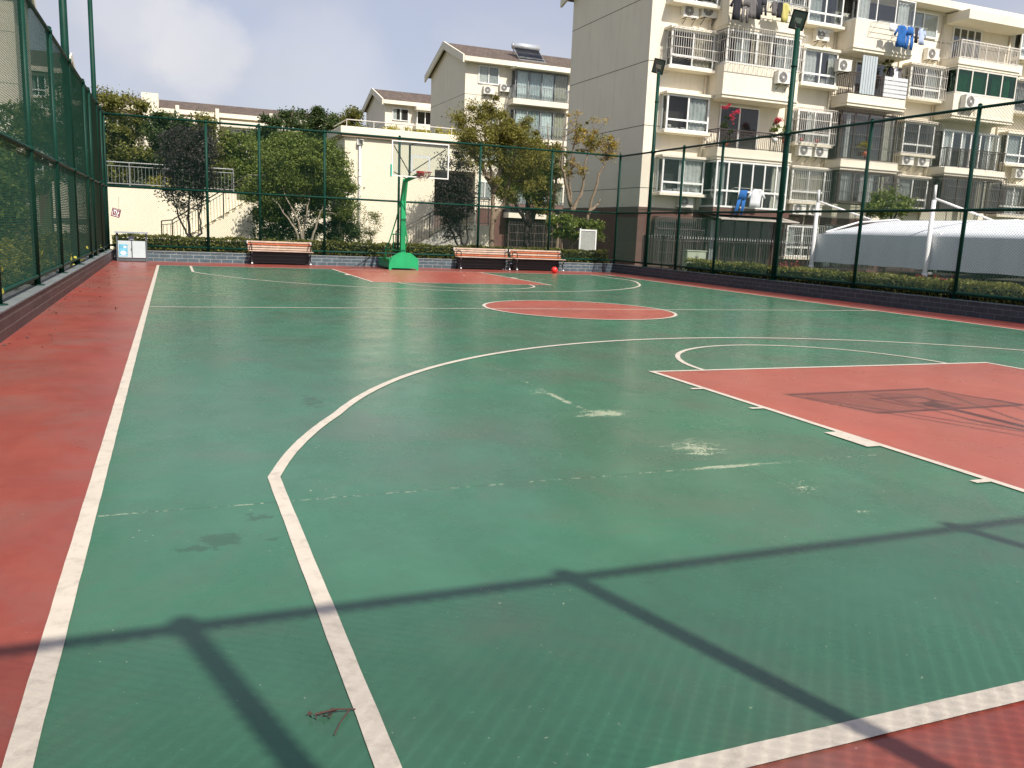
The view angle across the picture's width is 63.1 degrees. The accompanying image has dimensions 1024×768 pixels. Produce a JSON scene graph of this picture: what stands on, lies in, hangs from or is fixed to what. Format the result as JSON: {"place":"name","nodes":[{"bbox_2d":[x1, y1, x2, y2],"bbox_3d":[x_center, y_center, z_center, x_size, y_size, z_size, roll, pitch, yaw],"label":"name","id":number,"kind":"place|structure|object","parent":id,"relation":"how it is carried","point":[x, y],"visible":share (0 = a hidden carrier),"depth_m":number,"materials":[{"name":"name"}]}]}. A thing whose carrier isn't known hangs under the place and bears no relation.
{"place":"outdoors","nodes":[
{"label":"outdoors","id":0,"kind":"place"},
{"bbox_2d":[361,88,430,132],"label":"house","id":1,"kind":"structure","parent":0,"point":[379,105],"depth_m":80.61,"materials":[{"name":"beige paint"}]},
{"bbox_2d":[327,119,483,256],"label":"utility building","id":2,"kind":"structure","parent":0,"point":[353,145],"depth_m":35.41,"materials":[{"name":"beige paint"}]},
{"bbox_2d":[20,160,890,279],"bbox_3d":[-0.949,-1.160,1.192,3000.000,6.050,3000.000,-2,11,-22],"label":"ground","id":3,"kind":"structure","parent":0,"point":[136,182],"depth_m":34.63,"materials":[{"name":"soil"}]},
{"bbox_2d":[0,123,26,241],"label":"garden tree","id":4,"kind":"object","parent":3,"relation":"on","point":[1,217],"visible":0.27,"depth_m":18.66,"materials":[{"name":"green plant"}]},
{"bbox_2d":[0,0,39,233],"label":"apartment building","id":5,"kind":"structure","parent":3,"relation":"on","point":[33,2],"depth_m":47.40,"materials":[{"name":"beige paint"}]},
{"bbox_2d":[30,50,76,221],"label":"apartment building","id":6,"kind":"structure","parent":3,"relation":"on","point":[71,58],"depth_m":60.92,"materials":[{"name":"beige paint"}]},
{"bbox_2d":[0,249,112,342],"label":"retaining wall","id":7,"kind":"structure","parent":3,"relation":"on","point":[27,302],"depth_m":11.93,"materials":[{"name":"tile"}]},
{"bbox_2d":[0,0,109,305],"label":"chain link fence","id":8,"kind":"object","parent":7,"relation":"on","point":[85,138],"visible":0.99,"depth_m":13.40,"materials":[{"name":"green metal"}]},
{"bbox_2d":[58,0,84,264],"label":"floodlight pole","id":9,"kind":"object","parent":7,"relation":"on","point":[64,37],"visible":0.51,"depth_m":16.92,"materials":[{"name":"green metal"}]},
{"bbox_2d":[87,0,105,252],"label":"floodlight pole","id":10,"kind":"object","parent":7,"relation":"on","point":[92,50],"visible":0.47,"depth_m":22.83,"materials":[{"name":"green metal"}]},
{"bbox_2d":[5,83,113,197],"bbox_3d":[-18.051,-9.458,32.133,4.834,4.728,3.037,-2,11,-22],"label":"terrace tree","id":11,"kind":"object","parent":3,"relation":"on","point":[41,138],"visible":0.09,"depth_m":31.67,"materials":[{"name":"green plant"}]},
{"bbox_2d":[79,84,165,185],"bbox_3d":[-15.552,-9.659,33.478,4.055,4.436,3.066,1,10,-7],"label":"terrace tree","id":12,"kind":"object","parent":3,"relation":"on","point":[109,102],"visible":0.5,"depth_m":33.14,"materials":[{"name":"green plant"}]},
{"bbox_2d":[126,107,211,187],"bbox_3d":[-13.905,-9.322,33.681,3.457,3.570,2.812,-2,11,-22],"label":"terrace tree","id":13,"kind":"object","parent":3,"relation":"on","point":[162,122],"visible":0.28,"depth_m":33.31,"materials":[{"name":"green plant"}]},
{"bbox_2d":[52,182,330,248],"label":"garden wall","id":14,"kind":"structure","parent":3,"relation":"on","point":[194,228],"depth_m":31.72,"materials":[{"name":"beige paint"}]},
{"bbox_2d":[65,161,233,191],"bbox_3d":[-13.828,-7.915,31.602,6.247,0.883,0.048,-2,11,-22],"label":"terrace railing","id":15,"kind":"object","parent":14,"relation":"on","point":[129,163],"visible":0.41,"depth_m":31.52,"materials":[{"name":"metal"}]},
{"bbox_2d":[152,118,236,237],"bbox_3d":[-10.759,-6.743,28.262,2.696,4.481,2.247,-2,11,-22],"label":"plum tree","id":16,"kind":"object","parent":3,"relation":"on","point":[197,176],"visible":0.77,"depth_m":27.88,"materials":[{"name":"purple plant"}]},
{"bbox_2d":[73,92,328,157],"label":"apartment building","id":17,"kind":"structure","parent":3,"relation":"on","point":[235,114],"depth_m":69.77,"materials":[{"name":"beige paint"}]},
{"bbox_2d":[182,107,243,190],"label":"terrace tree","id":18,"kind":"object","parent":3,"relation":"on","point":[221,165],"visible":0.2,"depth_m":34.33,"materials":[{"name":"green plant"}]},
{"bbox_2d":[185,201,255,241],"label":"garden stairs","id":19,"kind":"structure","parent":3,"relation":"on","point":[232,220],"depth_m":31.83,"materials":[{"name":"white concrete"}]},
{"bbox_2d":[161,174,288,238],"bbox_3d":[-10.803,-6.561,31.626,4.697,2.923,0.048,-2,11,-22],"label":"stair railing","id":20,"kind":"object","parent":19,"relation":"attached to","point":[204,211],"visible":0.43,"depth_m":31.30,"materials":[{"name":"metal"}]},
{"bbox_2d":[214,127,283,191],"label":"terrace tree","id":21,"kind":"object","parent":3,"relation":"on","point":[248,154],"visible":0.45,"depth_m":34.56,"materials":[{"name":"green plant"}]},
{"bbox_2d":[243,106,314,191],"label":"terrace tree","id":22,"kind":"object","parent":3,"relation":"on","point":[289,118],"visible":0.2,"depth_m":36.66,"materials":[{"name":"green plant"}]},
{"bbox_2d":[235,127,368,239],"bbox_3d":[-7.444,-6.978,29.853,4.796,4.670,2.865,-2,11,-22],"label":"broadleaf tree","id":23,"kind":"object","parent":3,"relation":"on","point":[332,169],"visible":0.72,"depth_m":29.57,"materials":[{"name":"green plant"}]},
{"bbox_2d":[241,198,365,245],"bbox_3d":[-7.565,-5.809,30.896,4.708,2.367,1.905,0,11,-15],"label":"shrub","id":24,"kind":"object","parent":3,"relation":"on","point":[270,230],"visible":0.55,"depth_m":30.65,"materials":[{"name":"green plant"}]},
{"bbox_2d":[297,104,343,192],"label":"terrace tree","id":25,"kind":"object","parent":3,"relation":"on","point":[319,116],"visible":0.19,"depth_m":38.10,"materials":[{"name":"green plant"}]},
{"bbox_2d":[9,258,667,291],"bbox_3d":[-0.744,-1.471,15.397,27.000,0.480,30.580,-2,11,-22],"label":"planting bed","id":26,"kind":"object","parent":3,"relation":"on","point":[634,265],"visible":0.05,"depth_m":33.54,"materials":[{"name":"soil"}]},
{"bbox_2d":[111,233,392,256],"bbox_3d":[-8.522,-4.658,28.221,9.134,0.672,0.876,-2,11,-22],"label":"hedge","id":27,"kind":"object","parent":26,"relation":"on","point":[345,246],"visible":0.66,"depth_m":27.70,"materials":[{"name":"green plant"}]},
{"bbox_2d":[391,242,608,262],"bbox_3d":[-0.309,-4.917,31.519,8.766,0.703,0.859,-2,11,-22],"label":"hedge","id":28,"kind":"object","parent":26,"relation":"on","point":[416,249],"visible":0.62,"depth_m":31.14,"materials":[{"name":"green plant"}]},
{"bbox_2d":[682,257,1023,305],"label":"hedge","id":29,"kind":"object","parent":26,"relation":"on","point":[793,271],"visible":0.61,"depth_m":20.83,"materials":[{"name":"green plant"}]},
{"bbox_2d":[333,105,367,129],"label":"terrace tree","id":30,"kind":"object","parent":3,"relation":"on","point":[353,112],"visible":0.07,"depth_m":40.67,"materials":[{"name":"green plant"}]},
{"bbox_2d":[109,249,612,271],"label":"retaining wall","id":31,"kind":"structure","parent":3,"relation":"on","point":[203,257],"depth_m":28.47,"materials":[{"name":"stone"}]},
{"bbox_2d":[102,110,621,263],"bbox_3d":[-4.224,-6.535,29.079,18.144,4.175,0.194,-2,11,-22],"label":"chain link fence","id":32,"kind":"object","parent":31,"relation":"on","point":[260,170],"visible":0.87,"depth_m":28.41,"materials":[{"name":"green metal"}]},
{"bbox_2d":[357,209,383,243],"bbox_3d":[-5.496,-5.835,32.015,1.200,1.755,0.910,3,10,4],"label":"bamboo clump","id":33,"kind":"object","parent":3,"relation":"on","point":[374,217],"visible":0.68,"depth_m":31.95,"materials":[{"name":"green plant"}]},
{"bbox_2d":[413,220,461,247],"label":"garden stairs","id":34,"kind":"structure","parent":3,"relation":"on","point":[436,239],"depth_m":34.91,"materials":[{"name":"concrete"}]},
{"bbox_2d":[424,41,570,248],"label":"apartment building","id":35,"kind":"structure","parent":3,"relation":"on","point":[456,73],"depth_m":63.94,"materials":[{"name":"beige paint"}]},
{"bbox_2d":[478,65,499,84],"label":"window","id":36,"kind":"structure","parent":35,"relation":"in","point":[486,74],"depth_m":62.35,"materials":[{"name":"white plastic"}]},
{"bbox_2d":[511,42,545,62],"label":"solar water heater","id":37,"kind":"object","parent":35,"relation":"on","point":[532,53],"visible":0.94,"depth_m":64.72,"materials":[{"name":"metal"}]},
{"bbox_2d":[505,208,562,247],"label":"window","id":38,"kind":"structure","parent":35,"relation":"in","point":[509,223],"depth_m":65.49,"materials":[{"name":"black glass"}]},
{"bbox_2d":[510,108,566,140],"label":"window","id":39,"kind":"structure","parent":35,"relation":"in","point":[553,120],"depth_m":64.13,"materials":[{"name":"glass"}]},
{"bbox_2d":[511,69,568,102],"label":"window","id":40,"kind":"structure","parent":35,"relation":"in","point":[535,79],"depth_m":63.41,"materials":[{"name":"glass"}]},
{"bbox_2d":[441,92,555,246],"bbox_3d":[-0.524,-8.236,33.487,5.035,6.519,2.842,-2,11,-22],"label":"camphor tree","id":41,"kind":"object","parent":3,"relation":"on","point":[507,132],"visible":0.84,"depth_m":32.95,"materials":[{"name":"green plant"}]},
{"bbox_2d":[489,135,564,247],"bbox_3d":[0.674,-8.407,37.777,3.989,5.831,2.856,-2,11,-22],"label":"evergreen tree","id":42,"kind":"object","parent":3,"relation":"on","point":[530,217],"visible":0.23,"depth_m":37.56,"materials":[{"name":"green plant"}]},
{"bbox_2d":[525,124,570,248],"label":"slender tree","id":43,"kind":"object","parent":3,"relation":"on","point":[556,161],"visible":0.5,"depth_m":37.46,"materials":[{"name":"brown plant"}]},
{"bbox_2d":[545,212,605,249],"bbox_3d":[2.727,-6.163,35.477,3.025,2.209,1.372,-2,11,-22],"label":"shrub","id":44,"kind":"object","parent":3,"relation":"on","point":[566,224],"visible":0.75,"depth_m":35.24,"materials":[{"name":"green plant"}]},
{"bbox_2d":[578,228,596,250],"bbox_3d":[3.169,-5.709,35.144,0.800,1.650,0.060,-2,11,-22],"label":"notice board","id":45,"kind":"object","parent":3,"relation":"on","point":[587,238],"visible":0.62,"depth_m":35.07,"materials":[{"name":"white metal"}]},
{"bbox_2d":[560,109,620,247],"bbox_3d":[3.354,-8.389,36.094,2.983,6.613,1.259,-2,11,-22],"label":"autumn tree","id":46,"kind":"object","parent":3,"relation":"on","point":[591,142],"visible":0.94,"depth_m":35.70,"materials":[{"name":"brown plant"}]},
{"bbox_2d":[642,235,684,269],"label":"metal gate","id":47,"kind":"structure","parent":3,"relation":"on","point":[663,236],"depth_m":30.01,"materials":[{"name":"grey metal"}]},
{"bbox_2d":[641,235,921,272],"bbox_3d":[15.896,-6.205,41.344,21.750,1.660,0.050,-2,11,-22],"label":"picket fence","id":48,"kind":"object","parent":3,"relation":"on","point":[808,245],"visible":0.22,"depth_m":39.57,"materials":[{"name":"metal"}]},
{"bbox_2d":[560,0,1023,273],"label":"apartment building","id":49,"kind":"structure","parent":3,"relation":"on","point":[620,46],"depth_m":41.25,"materials":[{"name":"beige paint"}]},
{"bbox_2d":[650,216,705,263],"bbox_3d":[7.879,-6.814,39.675,2.601,2.212,0.553,-2,11,-22],"label":"window","id":50,"kind":"structure","parent":49,"relation":"in","point":[662,225],"depth_m":39.69,"materials":[{"name":"grey glass"}]},
{"bbox_2d":[653,154,708,197],"bbox_3d":[7.941,-9.750,39.132,2.580,1.840,0.620,-2,11,-22],"label":"window","id":51,"kind":"structure","parent":49,"relation":"in","point":[664,191],"depth_m":39.14,"materials":[{"name":"grey glass"}]},
{"bbox_2d":[657,90,713,137],"bbox_3d":[8.058,-12.502,38.629,2.580,1.840,0.620,-2,11,-22],"label":"window","id":52,"kind":"structure","parent":49,"relation":"in","point":[680,115],"depth_m":38.66,"materials":[{"name":"glass"}]},
{"bbox_2d":[680,5,698,27],"bbox_3d":[8.160,-16.683,38.009,1.008,1.118,0.356,-2,11,-22],"label":"air conditioner","id":53,"kind":"object","parent":49,"relation":"attached to","point":[689,12],"visible":0.99,"depth_m":37.82,"materials":[{"name":"metal"}]},
{"bbox_2d":[664,25,720,75],"bbox_3d":[8.208,-15.237,38.043,2.580,1.840,0.803,-2,11,-22],"label":"window","id":54,"kind":"structure","parent":49,"relation":"in","point":[685,52],"depth_m":38.10,"materials":[{"name":"white plastic"}]},
{"bbox_2d":[666,0,721,10],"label":"window","id":55,"kind":"structure","parent":49,"relation":"in","point":[693,3],"depth_m":37.60,"materials":[{"name":"white plastic"}]},
{"bbox_2d":[701,218,775,265],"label":"window","id":56,"kind":"structure","parent":49,"relation":"in","point":[725,233],"depth_m":41.13,"materials":[{"name":"grey glass"}]},
{"bbox_2d":[717,104,759,149],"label":"balcony door","id":57,"kind":"structure","parent":49,"relation":"in","point":[748,118],"depth_m":40.16,"materials":[{"name":"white glass"}]},
{"bbox_2d":[699,160,788,210],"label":"window","id":58,"kind":"structure","parent":49,"relation":"in","point":[758,181],"depth_m":40.35,"materials":[{"name":"grey glass"}]},
{"bbox_2d":[710,24,807,73],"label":"window","id":59,"kind":"structure","parent":49,"relation":"in","point":[761,52],"depth_m":38.62,"materials":[{"name":"white plastic"}]},
{"bbox_2d":[779,224,824,259],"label":"window","id":60,"kind":"structure","parent":49,"relation":"in","point":[787,226],"depth_m":42.27,"materials":[{"name":"glass"}]},
{"bbox_2d":[786,165,831,205],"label":"window","id":61,"kind":"structure","parent":49,"relation":"in","point":[811,175],"depth_m":41.68,"materials":[{"name":"grey glass"}]},
{"bbox_2d":[789,107,838,148],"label":"window","id":62,"kind":"structure","parent":49,"relation":"in","point":[811,119],"depth_m":41.22,"materials":[{"name":"white plastic"}]},
{"bbox_2d":[798,45,841,90],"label":"window","id":63,"kind":"structure","parent":49,"relation":"in","point":[818,74],"depth_m":40.80,"materials":[{"name":"white plastic"}]},
{"bbox_2d":[802,0,845,31],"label":"window","id":64,"kind":"structure","parent":49,"relation":"in","point":[819,15],"depth_m":40.33,"materials":[{"name":"white plastic"}]},
{"bbox_2d":[822,167,901,204],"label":"window","id":65,"kind":"structure","parent":49,"relation":"in","point":[846,193],"depth_m":42.15,"materials":[{"name":"grey glass"}]},
{"bbox_2d":[826,107,903,163],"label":"window","id":66,"kind":"structure","parent":49,"relation":"in","point":[843,119],"depth_m":42.26,"materials":[{"name":"grey glass"}]},
{"bbox_2d":[852,60,885,96],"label":"balcony door","id":67,"kind":"structure","parent":49,"relation":"in","point":[858,66],"depth_m":42.56,"materials":[{"name":"white plastic"}]},
{"bbox_2d":[840,0,916,26],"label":"window","id":68,"kind":"structure","parent":49,"relation":"in","point":[856,9],"depth_m":41.32,"materials":[{"name":"white plastic"}]},
{"bbox_2d":[886,174,934,208],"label":"window","id":69,"kind":"structure","parent":49,"relation":"in","point":[911,177],"depth_m":44.25,"materials":[{"name":"glass"}]},
{"bbox_2d":[893,119,941,158],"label":"window","id":70,"kind":"structure","parent":49,"relation":"in","point":[928,124],"depth_m":43.84,"materials":[{"name":"white plastic"}]},
{"bbox_2d":[898,62,948,104],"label":"window","id":71,"kind":"structure","parent":49,"relation":"in","point":[922,87],"depth_m":43.36,"materials":[{"name":"white plastic"}]},
{"bbox_2d":[908,9,938,39],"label":"window","id":72,"kind":"structure","parent":49,"relation":"in","point":[924,20],"depth_m":43.17,"materials":[{"name":"white plastic"}]},
{"bbox_2d":[929,129,999,170],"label":"window","id":73,"kind":"structure","parent":49,"relation":"in","point":[953,137],"depth_m":45.27,"materials":[{"name":"grey glass"}]},
{"bbox_2d":[922,173,1008,213],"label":"window","id":74,"kind":"structure","parent":49,"relation":"in","point":[980,184],"depth_m":45.37,"materials":[{"name":"grey glass"}]},
{"bbox_2d":[950,26,982,59],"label":"balcony door","id":75,"kind":"structure","parent":49,"relation":"in","point":[958,32],"depth_m":44.35,"materials":[{"name":"white plastic"}]},
{"bbox_2d":[936,67,1017,100],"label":"window","id":76,"kind":"structure","parent":49,"relation":"in","point":[960,80],"depth_m":43.85,"materials":[{"name":"green glass"}]},
{"bbox_2d":[987,183,1023,218],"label":"window","id":77,"kind":"structure","parent":49,"relation":"in","point":[1009,186],"depth_m":47.11,"materials":[{"name":"grey glass"}]},
{"bbox_2d":[996,131,1023,167],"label":"window","id":78,"kind":"structure","parent":49,"relation":"in","point":[1006,135],"depth_m":46.62,"materials":[{"name":"glass"}]},
{"bbox_2d":[1010,34,1023,62],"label":"window","id":79,"kind":"structure","parent":49,"relation":"in","point":[1018,42],"depth_m":45.58,"materials":[{"name":"white plastic"}]},
{"bbox_2d":[1013,78,1023,116],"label":"window","id":80,"kind":"structure","parent":49,"relation":"in","point":[1019,95],"depth_m":45.95,"materials":[{"name":"white plastic"}]},
{"bbox_2d":[610,263,1023,322],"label":"retaining wall","id":81,"kind":"structure","parent":3,"relation":"on","point":[992,311],"depth_m":21.11,"materials":[{"name":"stone"}]},
{"bbox_2d":[641,58,666,266],"bbox_3d":[5.060,-7.890,29.983,0.552,7.288,0.450,5,11,12],"label":"floodlight pole","id":82,"kind":"object","parent":81,"relation":"on","point":[658,66],"visible":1,"depth_m":29.81,"materials":[{"name":"green metal"}]},
{"bbox_2d":[767,9,808,280],"bbox_3d":[7.723,-6.628,23.463,0.532,7.368,0.474,6,11,17],"label":"floodlight pole","id":83,"kind":"object","parent":81,"relation":"on","point":[797,21],"visible":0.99,"depth_m":23.30,"materials":[{"name":"green metal"}]},
{"bbox_2d":[614,100,1023,300],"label":"chain link fence","id":84,"kind":"object","parent":81,"relation":"on","point":[965,210],"visible":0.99,"depth_m":21.43,"materials":[{"name":"green metal"}]},
{"bbox_2d":[808,190,871,272],"bbox_3d":[10.653,-4.282,27.117,2.426,3.850,0.240,-2,11,-22],"label":"carport mast","id":85,"kind":"object","parent":3,"relation":"on","point":[813,240],"visible":0.41,"depth_m":26.60,"materials":[{"name":"white metal"}]},
{"bbox_2d":[859,184,921,272],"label":"tree","id":86,"kind":"object","parent":3,"relation":"on","point":[874,204],"visible":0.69,"depth_m":40.32,"materials":[{"name":"green plant"}]},
{"bbox_2d":[814,219,1023,275],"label":"carport","id":87,"kind":"object","parent":3,"relation":"on","point":[933,256],"visible":0.77,"depth_m":22.95,"materials":[{"name":"fabric"}]},
{"bbox_2d":[922,185,993,277],"bbox_3d":[12.301,-3.476,23.084,2.426,3.850,0.240,-2,11,-22],"label":"carport mast","id":88,"kind":"object","parent":3,"relation":"on","point":[926,261],"visible":0.57,"depth_m":22.57,"materials":[{"name":"white metal"}]},
{"bbox_2d":[927,270,1023,280],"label":"hedge","id":89,"kind":"object","parent":3,"relation":"on","point":[989,276],"visible":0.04,"depth_m":27.92,"materials":[{"name":"green plant"}]},
{"bbox_3d":[-5.099,-5.029,32.117,18.058,0.242,3.697,-2,11,-22],"label":"ground cover","id":90,"kind":"object","parent":3,"relation":"on","visible":0},
{"bbox_2d":[425,144,483,245],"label":"plum tree","id":91,"kind":"object","parent":90,"relation":"on","point":[458,188],"visible":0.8,"depth_m":31.56,"materials":[{"name":"purple plant"}]},
{"bbox_2d":[461,224,489,245],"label":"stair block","id":92,"kind":"structure","parent":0,"point":[473,235],"depth_m":35.42,"materials":[{"name":"grey concrete"}]},
{"bbox_2d":[0,260,1023,767],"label":"court apron","id":93,"kind":"object","parent":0,"point":[58,388],"visible":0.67,"depth_m":4.71,"materials":[{"name":"red rubber"}]},
{"bbox_2d":[114,231,147,261],"bbox_3d":[-11.773,-4.257,25.812,0.940,0.900,0.540,-2,11,-22],"label":"recycling bin","id":94,"kind":"object","parent":93,"relation":"on","point":[130,249],"visible":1,"depth_m":25.66,"materials":[{"name":"grey metal"}]},
{"bbox_2d":[247,240,312,265],"bbox_3d":[-7.626,-4.312,27.450,2.068,0.786,0.637,-2,11,-22],"label":"park bench","id":95,"kind":"object","parent":93,"relation":"on","point":[300,255],"visible":0.99,"depth_m":27.55,"materials":[{"name":"brown wood"}]},
{"bbox_2d":[379,140,448,269],"bbox_3d":[-3.366,-5.665,26.893,1.830,3.980,3.955,-2,11,-22],"label":"basketball hoop","id":96,"kind":"object","parent":93,"relation":"on","point":[402,258],"visible":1,"depth_m":27.45,"materials":[{"name":"green metal"}]},
{"bbox_2d":[454,247,511,270],"bbox_3d":[-1.042,-4.517,30.099,2.068,0.786,0.637,-2,11,-22],"label":"park bench","id":97,"kind":"object","parent":93,"relation":"on","point":[496,259],"visible":1,"depth_m":30.20,"materials":[{"name":"brown wood"}]},
{"bbox_2d":[33,265,1023,767],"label":"court surface","id":98,"kind":"object","parent":93,"relation":"on","point":[589,551],"visible":1,"depth_m":3.83,"materials":[{"name":"green rubber"}]},
{"bbox_2d":[2,265,158,767],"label":"sideline paint","id":99,"kind":"object","parent":98,"relation":"on","point":[21,751],"visible":1,"depth_m":2.96,"materials":[{"name":"white paint"}]},
{"bbox_2d":[268,337,1016,767],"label":"three point line paint","id":100,"kind":"object","parent":98,"relation":"on","point":[378,741],"visible":1,"depth_m":3.04,"materials":[{"name":"white paint"}]},
{"bbox_2d":[335,269,1023,488],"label":"court key paint","id":101,"kind":"object","parent":98,"relation":"on","point":[969,417],"visible":1,"depth_m":7.91,"materials":[{"name":"red paint"}]},
{"bbox_2d":[650,362,1023,491],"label":"key line paint","id":102,"kind":"object","parent":101,"relation":"on","point":[926,459],"visible":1,"depth_m":6.81,"materials":[{"name":"white paint"}]},
{"bbox_2d":[691,388,990,482],"bbox_3d":[4.666,0.245,7.431,5.214,0.002,3.087,-2,11,-22],"label":"lane mark paint","id":103,"kind":"object","parent":101,"relation":"on","point":[854,439],"visible":1,"depth_m":6.05,"materials":[{"name":"white paint"}]},
{"bbox_2d":[675,345,944,369],"bbox_3d":[3.404,-0.371,10.519,3.656,0.001,1.794,-2,11,-22],"label":"free throw circle paint","id":104,"kind":"object","parent":98,"relation":"on","point":[677,355],"visible":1,"depth_m":10.70,"materials":[{"name":"white paint"}]},
{"bbox_2d":[509,249,563,271],"bbox_3d":[0.951,-4.579,30.902,2.068,0.786,0.637,-2,11,-22],"label":"park bench","id":105,"kind":"object","parent":93,"relation":"on","point":[529,259],"visible":0.94,"depth_m":31.00,"materials":[{"name":"brown wood"}]},
{"bbox_2d":[647,681,1023,767],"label":"baseline paint","id":106,"kind":"object","parent":93,"relation":"on","point":[765,751],"visible":1,"depth_m":2.42,"materials":[{"name":"white paint"}]},
{"bbox_2d":[28,0,1023,125],"label":"sky","id":107,"kind":"structure","parent":0,"point":[260,54],"materials":[{"name":"blue"}]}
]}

